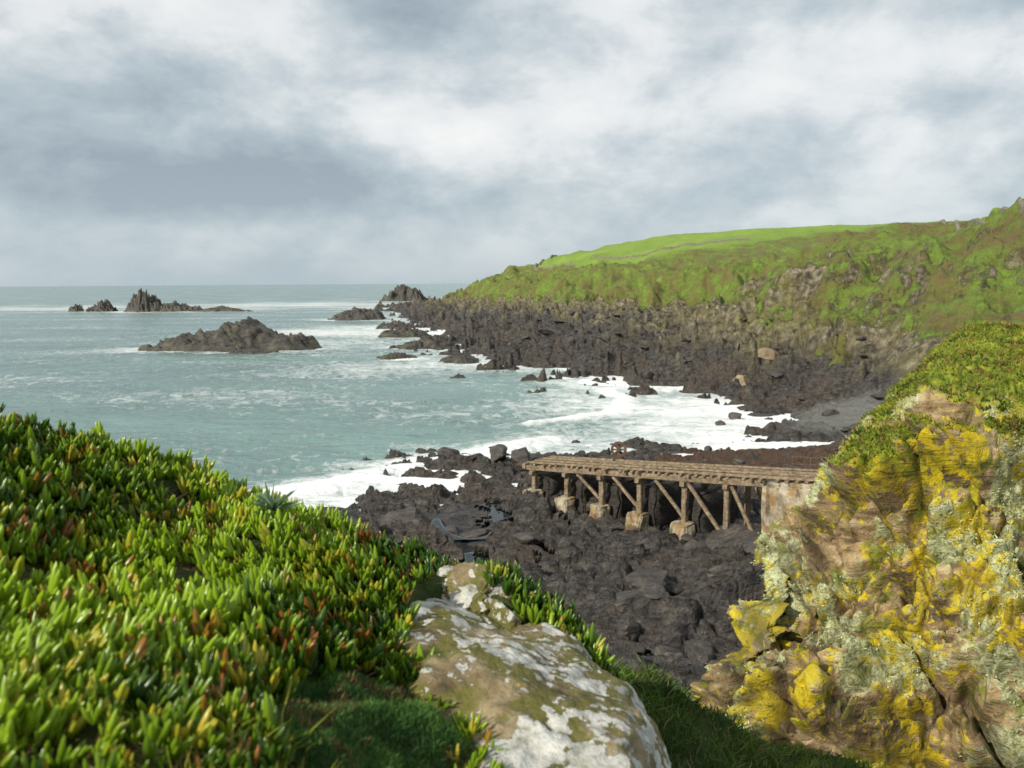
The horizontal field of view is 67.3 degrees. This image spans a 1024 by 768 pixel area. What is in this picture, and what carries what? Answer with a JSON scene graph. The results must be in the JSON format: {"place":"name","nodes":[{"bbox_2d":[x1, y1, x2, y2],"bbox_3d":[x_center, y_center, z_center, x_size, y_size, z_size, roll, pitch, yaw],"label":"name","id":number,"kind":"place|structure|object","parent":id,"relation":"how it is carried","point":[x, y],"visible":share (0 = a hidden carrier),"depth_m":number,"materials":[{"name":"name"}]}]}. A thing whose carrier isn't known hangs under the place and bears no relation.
{"place":"outdoors","nodes":[
{"label":"outdoors","id":0,"kind":"place"},
{"bbox_2d":[0,283,834,510],"bbox_3d":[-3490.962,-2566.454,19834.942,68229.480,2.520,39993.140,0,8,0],"label":"sea","id":1,"kind":"structure","parent":0,"point":[309,425],"depth_m":137.97,"materials":[{"name":"liquid"}]},
{"bbox_2d":[68,304,83,311],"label":"sea stack","id":2,"kind":"object","parent":1,"relation":"in","point":[77,308],"visible":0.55,"depth_m":598.97,"materials":[{"name":"grey stone"}]},
{"bbox_2d":[85,299,117,311],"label":"sea stack","id":3,"kind":"object","parent":1,"relation":"in","point":[104,306],"visible":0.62,"depth_m":593.34,"materials":[{"name":"grey stone"}]},
{"bbox_2d":[123,288,162,311],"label":"sea stack","id":4,"kind":"object","parent":1,"relation":"in","point":[141,301],"visible":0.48,"depth_m":580.98,"materials":[{"name":"grey stone"}]},
{"bbox_2d":[156,300,202,311],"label":"sea stack","id":5,"kind":"object","parent":1,"relation":"in","point":[174,306],"visible":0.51,"depth_m":579.57,"materials":[{"name":"grey stone"}]},
{"bbox_2d":[192,305,251,311],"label":"sea rock","id":6,"kind":"object","parent":1,"relation":"in","point":[221,308],"visible":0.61,"depth_m":574.87,"materials":[{"name":"grey stone"}]},
{"bbox_2d":[137,316,323,351],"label":"sea rock","id":7,"kind":"object","parent":1,"relation":"in","point":[247,333],"visible":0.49,"depth_m":235.11,"materials":[{"name":"grey stone"}]},
{"bbox_2d":[225,348,281,353],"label":"sea rock","id":8,"kind":"object","parent":1,"relation":"in","point":[253,351],"visible":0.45,"depth_m":223.27,"materials":[{"name":"grey stone"}]},
{"bbox_2d":[327,306,390,320],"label":"sea rock","id":9,"kind":"object","parent":1,"relation":"in","point":[355,314],"visible":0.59,"depth_m":425.72,"materials":[{"name":"grey stone"}]},
{"bbox_2d":[376,320,414,328],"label":"sea rock","id":10,"kind":"object","parent":1,"relation":"in","point":[395,324],"visible":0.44,"depth_m":341.88,"materials":[{"name":"grey stone"}]},
{"bbox_2d":[376,352,417,359],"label":"sea rock","id":11,"kind":"object","parent":1,"relation":"in","point":[395,355],"visible":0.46,"depth_m":204.07,"materials":[{"name":"grey stone"}]},
{"bbox_2d":[381,284,427,300],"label":"sea stack","id":12,"kind":"object","parent":1,"relation":"in","point":[402,292],"visible":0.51,"depth_m":874.66,"materials":[{"name":"grey stone"}]},
{"bbox_2d":[377,326,431,337],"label":"sea rock","id":13,"kind":"object","parent":1,"relation":"in","point":[402,332],"visible":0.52,"depth_m":288.66,"materials":[{"name":"grey stone"}]},
{"bbox_2d":[389,336,455,349],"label":"sea rock","id":14,"kind":"object","parent":1,"relation":"in","point":[428,342],"visible":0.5,"depth_m":235.12,"materials":[{"name":"grey stone"}]},
{"bbox_2d":[430,334,447,340],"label":"sea rock","id":15,"kind":"object","parent":1,"relation":"in","point":[439,337],"visible":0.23,"depth_m":259.66,"materials":[{"name":"grey stone"}]},
{"bbox_2d":[437,447,459,455],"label":"shore boulder","id":16,"kind":"object","parent":1,"relation":"in","point":[446,451],"visible":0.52,"depth_m":87.07,"materials":[{"name":"grey stone"}]},
{"bbox_2d":[438,353,478,363],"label":"sea rock","id":17,"kind":"object","parent":1,"relation":"in","point":[461,358],"visible":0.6,"depth_m":193.98,"materials":[{"name":"grey stone"}]},
{"bbox_2d":[464,453,483,461],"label":"shore boulder","id":18,"kind":"object","parent":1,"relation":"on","point":[473,457],"visible":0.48,"depth_m":84.02,"materials":[{"name":"grey stone"}]},
{"bbox_2d":[715,420,725,425],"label":"shore boulder","id":19,"kind":"object","parent":1,"relation":"in","point":[719,422],"visible":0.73,"depth_m":107.01,"materials":[{"name":"grey stone"}]},
{"bbox_2d":[728,412,741,419],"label":"shore boulder","id":20,"kind":"object","parent":1,"relation":"in","point":[734,415],"visible":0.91,"depth_m":113.15,"materials":[{"name":"grey stone"}]},
{"bbox_2d":[8,430,862,767],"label":"foreground hillside","id":21,"kind":"structure","parent":0,"point":[424,592],"depth_m":3.44,"materials":[{"name":"green plant"}]},
{"bbox_2d":[0,613,342,767],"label":"succulent plant","id":22,"kind":"object","parent":21,"relation":"on","point":[231,737],"visible":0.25,"depth_m":1.73,"materials":[{"name":"green plant"}]},
{"bbox_2d":[0,402,632,767],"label":"succulent ground cover","id":23,"kind":"object","parent":21,"relation":"on","point":[155,613],"visible":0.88,"depth_m":2.43,"materials":[{"name":"green plant"}]},
{"bbox_2d":[250,482,301,510],"bbox_3d":[-1.022,0.493,3.331,0.237,0.126,0.209,0,8,0],"label":"plantain rosette","id":24,"kind":"object","parent":23,"relation":"on","point":[272,503],"visible":0.98,"depth_m":3.35,"materials":[{"name":"green plant"}]},
{"bbox_2d":[268,677,471,767],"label":"moss cushion base","id":25,"kind":"object","parent":21,"relation":"on","point":[304,757],"visible":0.19,"depth_m":2.05,"materials":[{"name":"plant"}]},
{"bbox_2d":[236,666,476,767],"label":"moss cushion","id":26,"kind":"object","parent":25,"relation":"on","point":[321,707],"visible":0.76,"depth_m":2.08,"materials":[{"name":"green plant"}]},
{"bbox_2d":[435,562,513,613],"bbox_3d":[-0.206,0.971,3.580,0.465,0.282,0.265,3,8,24],"label":"lichen boulder","id":27,"kind":"object","parent":21,"relation":"on","point":[465,585],"visible":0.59,"depth_m":3.51,"materials":[{"name":"stone"}]},
{"bbox_2d":[486,599,520,628],"bbox_3d":[-0.061,1.097,3.478,0.400,0.270,0.262,5,9,37],"label":"lichen boulder","id":28,"kind":"object","parent":21,"relation":"on","point":[501,613],"visible":0.25,"depth_m":3.37,"materials":[{"name":"stone"}]},
{"bbox_2d":[395,598,670,767],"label":"lichen boulder","id":29,"kind":"object","parent":21,"relation":"on","point":[544,695],"visible":0.72,"depth_m":2.55,"materials":[{"name":"stone"}]},
{"bbox_2d":[604,646,1009,767],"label":"ledge grass","id":30,"kind":"structure","parent":21,"relation":"on","point":[744,735],"depth_m":6.04,"materials":[{"name":"green plant"}]},
{"bbox_2d":[0,0,1023,286],"label":"sky","id":31,"kind":"structure","parent":0,"point":[143,142],"materials":[{"name":"grey"}]},
{"bbox_2d":[337,198,1023,700],"bbox_3d":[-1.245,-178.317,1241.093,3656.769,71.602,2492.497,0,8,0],"label":"coast terrain","id":32,"kind":"structure","parent":0,"point":[903,298],"depth_m":136.46,"materials":[{"name":"grey stone"}]},
{"bbox_2d":[489,444,507,462],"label":"shore boulder","id":33,"kind":"object","parent":32,"relation":"on","point":[498,452],"visible":0.93,"depth_m":81.03,"materials":[{"name":"grey stone"}]},
{"bbox_2d":[511,447,530,471],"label":"shore boulder","id":34,"kind":"object","parent":32,"relation":"on","point":[520,456],"visible":0.73,"depth_m":79.90,"materials":[{"name":"grey stone"}]},
{"bbox_2d":[533,255,557,269],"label":"stone wall","id":35,"kind":"structure","parent":32,"relation":"on","point":[542,260],"depth_m":584.91,"materials":[{"name":"grey stone"}]},
{"bbox_2d":[597,636,612,652],"bbox_3d":[4.331,14.147,39.552,2.751,2.144,2.232,-6,9,-37],"label":"shore boulder","id":36,"kind":"object","parent":32,"relation":"on","point":[610,646],"visible":0.04,"depth_m":39.43,"materials":[{"name":"grey stone"}]},
{"bbox_2d":[323,307,890,670],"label":"scattered shore rocks","id":37,"kind":"object","parent":32,"relation":"on","point":[649,582],"visible":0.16,"depth_m":55.23,"materials":[{"name":"grey stone"}]},
{"bbox_2d":[534,238,749,270],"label":"stone wall","id":38,"kind":"structure","parent":32,"relation":"on","point":[646,254],"depth_m":468.80,"materials":[{"name":"grey stone"}]},
{"bbox_2d":[522,441,828,540],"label":"slipway pier","id":39,"kind":"structure","parent":32,"relation":"on","point":[661,495],"depth_m":58.67,"materials":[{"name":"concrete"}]},
{"bbox_2d":[686,357,699,362],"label":"shore boulder","id":40,"kind":"object","parent":32,"relation":"on","point":[690,359],"visible":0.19,"depth_m":149.10,"materials":[{"name":"grey stone"}]},
{"bbox_2d":[684,639,715,665],"bbox_3d":[9.598,13.863,39.131,1.597,1.374,2.595,0,8,0],"label":"shore boulder","id":41,"kind":"object","parent":32,"relation":"on","point":[702,652],"visible":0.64,"depth_m":38.70,"materials":[{"name":"grey stone"}]},
{"bbox_2d":[704,523,760,554],"bbox_3d":[16.000,11.354,52.658,3.124,2.957,5.820,-5,9,-33],"label":"shore boulder","id":42,"kind":"object","parent":32,"relation":"on","point":[739,535],"visible":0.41,"depth_m":52.73,"materials":[{"name":"grey stone"}]},
{"bbox_2d":[733,375,749,385],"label":"shore boulder","id":43,"kind":"object","parent":32,"relation":"on","point":[744,379],"visible":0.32,"depth_m":140.26,"materials":[{"name":"beige stone"}]},
{"bbox_2d":[758,348,779,359],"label":"shore boulder","id":44,"kind":"object","parent":32,"relation":"on","point":[768,353],"visible":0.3,"depth_m":150.84,"materials":[{"name":"beige stone"}]},
{"bbox_2d":[690,323,1023,767],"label":"lichen cliff","id":45,"kind":"structure","parent":32,"relation":"on","point":[802,690],"depth_m":9.30,"materials":[{"name":"yellow stone"}]},
{"bbox_2d":[689,390,1023,762],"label":"lichen tufts","id":46,"kind":"object","parent":45,"relation":"on","point":[1015,571],"visible":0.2,"depth_m":9.17,"materials":[{"name":"green plant"}]},
{"bbox_2d":[825,320,1023,473],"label":"cliff top plants","id":47,"kind":"object","parent":45,"relation":"on","point":[877,412],"visible":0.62,"depth_m":11.57,"materials":[{"name":"green leaf"}]},
{"bbox_2d":[930,197,1023,230],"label":"rocks","id":48,"kind":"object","parent":32,"relation":"on","point":[979,221],"depth_m":169.61,"materials":[{"name":"grey stone"}]}
]}

